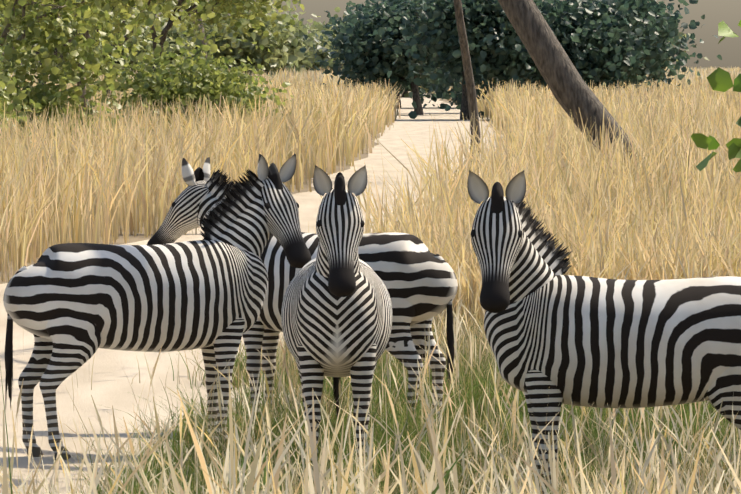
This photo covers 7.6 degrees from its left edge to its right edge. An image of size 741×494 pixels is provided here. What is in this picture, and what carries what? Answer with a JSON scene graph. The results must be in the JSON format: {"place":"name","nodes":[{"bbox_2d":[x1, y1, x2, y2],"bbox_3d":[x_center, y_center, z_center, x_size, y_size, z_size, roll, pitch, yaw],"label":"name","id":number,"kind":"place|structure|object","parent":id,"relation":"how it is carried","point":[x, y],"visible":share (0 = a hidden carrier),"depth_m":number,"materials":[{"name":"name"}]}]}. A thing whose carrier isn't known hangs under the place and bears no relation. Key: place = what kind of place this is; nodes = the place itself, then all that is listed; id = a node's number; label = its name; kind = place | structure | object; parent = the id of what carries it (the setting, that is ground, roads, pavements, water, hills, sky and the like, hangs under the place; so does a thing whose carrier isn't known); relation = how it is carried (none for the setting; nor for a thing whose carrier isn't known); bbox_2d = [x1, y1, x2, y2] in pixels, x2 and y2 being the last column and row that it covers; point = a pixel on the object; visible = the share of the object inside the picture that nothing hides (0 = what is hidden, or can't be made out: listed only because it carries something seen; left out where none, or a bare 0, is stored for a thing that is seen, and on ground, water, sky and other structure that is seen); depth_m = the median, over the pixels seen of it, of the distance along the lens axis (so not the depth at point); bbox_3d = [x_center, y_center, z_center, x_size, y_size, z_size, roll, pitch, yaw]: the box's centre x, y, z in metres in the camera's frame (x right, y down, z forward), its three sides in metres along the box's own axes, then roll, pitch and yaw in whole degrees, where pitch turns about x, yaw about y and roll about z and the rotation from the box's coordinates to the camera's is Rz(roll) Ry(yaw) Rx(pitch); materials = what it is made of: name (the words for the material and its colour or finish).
{"place":"outdoors","nodes":[
{"label":"outdoors","id":0,"kind":"place"},
{"bbox_2d":[0,91,513,493],"bbox_3d":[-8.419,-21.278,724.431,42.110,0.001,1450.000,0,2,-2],"label":"track road","id":1,"kind":"structure","parent":0,"point":[111,384],"depth_m":42.28,"materials":[{"name":"beige concrete"}]},
{"bbox_2d":[3,153,310,459],"bbox_3d":[-1.319,0.358,33.836,1.901,1.845,0.623,-1,2,-22],"label":"zebra","id":2,"kind":"object","parent":1,"relation":"on","point":[72,307],"visible":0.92,"depth_m":33.62},
{"bbox_2d":[308,2,434,97],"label":"horizon tree","id":3,"kind":"object","parent":1,"relation":"on","point":[330,64],"depth_m":413.01,"materials":[{"name":"green plant"}]},
{"bbox_2d":[303,0,460,107],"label":"tree","id":4,"kind":"object","parent":1,"relation":"on","point":[334,31],"depth_m":308.74,"materials":[{"name":"green plant"}]},
{"bbox_2d":[378,0,583,119],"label":"tree","id":5,"kind":"object","parent":1,"relation":"on","point":[496,45],"depth_m":240.73,"materials":[{"name":"green plant"}]},
{"bbox_2d":[0,68,740,489],"bbox_3d":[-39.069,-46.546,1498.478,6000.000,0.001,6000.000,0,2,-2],"label":"ground","id":6,"kind":"structure","parent":0,"point":[132,238],"depth_m":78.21,"materials":[{"name":"beige plant"}]},
{"bbox_2d":[0,14,39,75],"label":"bush","id":7,"kind":"object","parent":6,"relation":"on","point":[25,53],"visible":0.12,"depth_m":385.14,"materials":[{"name":"green plant"}]},
{"bbox_2d":[0,14,51,66],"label":"bush","id":8,"kind":"object","parent":6,"relation":"on","point":[35,61],"visible":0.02,"depth_m":433.01,"materials":[{"name":"green plant"}]},
{"bbox_2d":[0,17,79,149],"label":"bush","id":9,"kind":"object","parent":6,"relation":"on","point":[10,88],"visible":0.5,"depth_m":93.55,"materials":[{"name":"green plant"}]},
{"bbox_2d":[0,0,84,48],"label":"tree","id":10,"kind":"object","parent":6,"relation":"on","point":[2,28],"depth_m":119.32,"materials":[{"name":"green plant"}]},
{"bbox_2d":[0,32,157,145],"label":"bush","id":11,"kind":"object","parent":6,"relation":"on","point":[52,95],"visible":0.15,"depth_m":102.63,"materials":[{"name":"green plant"}]},
{"bbox_2d":[0,0,186,131],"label":"tree","id":12,"kind":"object","parent":6,"relation":"on","point":[18,20],"depth_m":109.15,"materials":[{"name":"green plant"}]},
{"bbox_2d":[0,0,215,84],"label":"tree","id":13,"kind":"object","parent":6,"relation":"on","point":[193,39],"depth_m":152.67,"materials":[{"name":"green plant"}]},
{"bbox_2d":[37,7,187,76],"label":"horizon tree","id":14,"kind":"object","parent":6,"relation":"on","point":[150,43],"visible":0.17,"depth_m":432.30,"materials":[{"name":"green plant"}]},
{"bbox_2d":[0,0,235,124],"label":"tree","id":15,"kind":"object","parent":6,"relation":"on","point":[89,18],"depth_m":102.15,"materials":[{"name":"green plant"}]},
{"bbox_2d":[102,1,225,113],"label":"tree","id":16,"kind":"object","parent":6,"relation":"on","point":[126,39],"depth_m":159.43,"materials":[{"name":"green plant"}]},
{"bbox_2d":[142,7,208,69],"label":"bush","id":17,"kind":"object","parent":6,"relation":"on","point":[174,34],"visible":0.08,"depth_m":507.07,"materials":[{"name":"green plant"}]},
{"bbox_2d":[67,0,320,93],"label":"tree","id":18,"kind":"object","parent":6,"relation":"on","point":[258,17],"depth_m":129.04,"materials":[{"name":"green plant"}]},
{"bbox_2d":[86,9,320,148],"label":"bush","id":19,"kind":"object","parent":6,"relation":"on","point":[193,81],"depth_m":123.88,"materials":[{"name":"green plant"}]},
{"bbox_2d":[176,0,266,64],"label":"tree","id":20,"kind":"object","parent":6,"relation":"on","point":[200,25],"depth_m":210.19,"materials":[{"name":"green plant"}]},
{"bbox_2d":[170,0,320,76],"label":"horizon tree","id":21,"kind":"object","parent":6,"relation":"on","point":[259,55],"depth_m":428.02,"materials":[{"name":"green plant"}]},
{"bbox_2d":[265,0,325,72],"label":"horizon tree","id":22,"kind":"object","parent":6,"relation":"on","point":[300,29],"depth_m":522.43,"materials":[{"name":"green plant"}]},
{"bbox_2d":[147,157,457,429],"bbox_3d":[-0.477,0.317,36.039,2.241,1.784,0.624,1,2,24],"label":"zebra","id":23,"kind":"object","parent":6,"relation":"on","point":[417,277],"visible":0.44,"depth_m":35.74},
{"bbox_2d":[285,7,344,78],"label":"horizon tree","id":24,"kind":"object","parent":6,"relation":"on","point":[314,43],"visible":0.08,"depth_m":503.12,"materials":[{"name":"green plant"}]},
{"bbox_2d":[281,165,392,482],"bbox_3d":[-0.188,0.446,31.134,0.623,1.844,1.994,0,2,-1],"label":"zebra","id":25,"kind":"object","parent":6,"relation":"on","point":[336,315],"visible":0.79,"depth_m":30.55},
{"bbox_2d":[0,252,740,493],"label":"grass stalks","id":26,"kind":"object","parent":6,"relation":"on","point":[652,452],"depth_m":28.19,"materials":[{"name":"beige plant"}]},
{"bbox_2d":[0,366,740,493],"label":"grass","id":27,"kind":"structure","parent":6,"relation":"on","point":[429,485],"depth_m":19.14,"materials":[{"name":"beige plant"}]},
{"bbox_2d":[10,300,740,493],"bbox_3d":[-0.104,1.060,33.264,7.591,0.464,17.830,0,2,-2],"label":"green grass tufts","id":28,"kind":"object","parent":6,"relation":"on","point":[473,392],"visible":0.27,"depth_m":33.07,"materials":[{"name":"green plant"}]},
{"bbox_2d":[299,0,482,114],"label":"tree","id":29,"kind":"object","parent":6,"relation":"on","point":[369,54],"depth_m":265.69,"materials":[{"name":"green plant"}]},
{"bbox_2d":[421,80,475,107],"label":"bush","id":30,"kind":"object","parent":6,"relation":"on","point":[432,99],"depth_m":312.45,"materials":[{"name":"green plant"}]},
{"bbox_2d":[453,0,480,169],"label":"thin tree","id":31,"kind":"object","parent":6,"relation":"on","point":[468,75],"visible":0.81,"depth_m":119.41,"materials":[{"name":"brown wood"}]},
{"bbox_2d":[418,0,552,110],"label":"tree","id":32,"kind":"object","parent":6,"relation":"on","point":[447,107],"visible":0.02,"depth_m":275.54,"materials":[{"name":"green plant"}]},
{"bbox_2d":[498,0,644,175],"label":"tree trunk","id":33,"kind":"object","parent":6,"relation":"on","point":[567,85],"visible":0.54,"depth_m":79.76,"materials":[{"name":"brown wood"}]},
{"bbox_2d":[467,170,740,493],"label":"zebra","id":34,"kind":"object","parent":6,"relation":"on","point":[554,333],"visible":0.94,"depth_m":28.04},
{"bbox_2d":[494,0,721,103],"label":"tree","id":35,"kind":"object","parent":6,"relation":"on","point":[594,29],"depth_m":243.25,"materials":[{"name":"green plant"}]},
{"bbox_2d":[550,0,702,84],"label":"tree","id":36,"kind":"object","parent":6,"relation":"on","point":[698,55],"visible":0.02,"depth_m":314.21,"materials":[{"name":"green plant"}]},
{"bbox_2d":[665,32,709,77],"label":"bush","id":37,"kind":"object","parent":6,"relation":"on","point":[689,34],"depth_m":448.29,"materials":[{"name":"green plant"}]},
{"bbox_2d":[9,66,740,102],"bbox_3d":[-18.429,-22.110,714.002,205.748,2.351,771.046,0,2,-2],"label":"grass","id":38,"kind":"structure","parent":0,"point":[316,74],"depth_m":354.40,"materials":[{"name":"beige plant"}]},
{"bbox_2d":[20,0,740,67],"label":"sky","id":39,"kind":"structure","parent":0,"point":[715,11],"materials":[{"name":"grey"}]},
{"bbox_2d":[691,20,740,171],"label":"leaves","id":40,"kind":"object","parent":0,"point":[719,79],"visible":1,"depth_m":24.89,"materials":[{"name":"green plant"}]}
]}

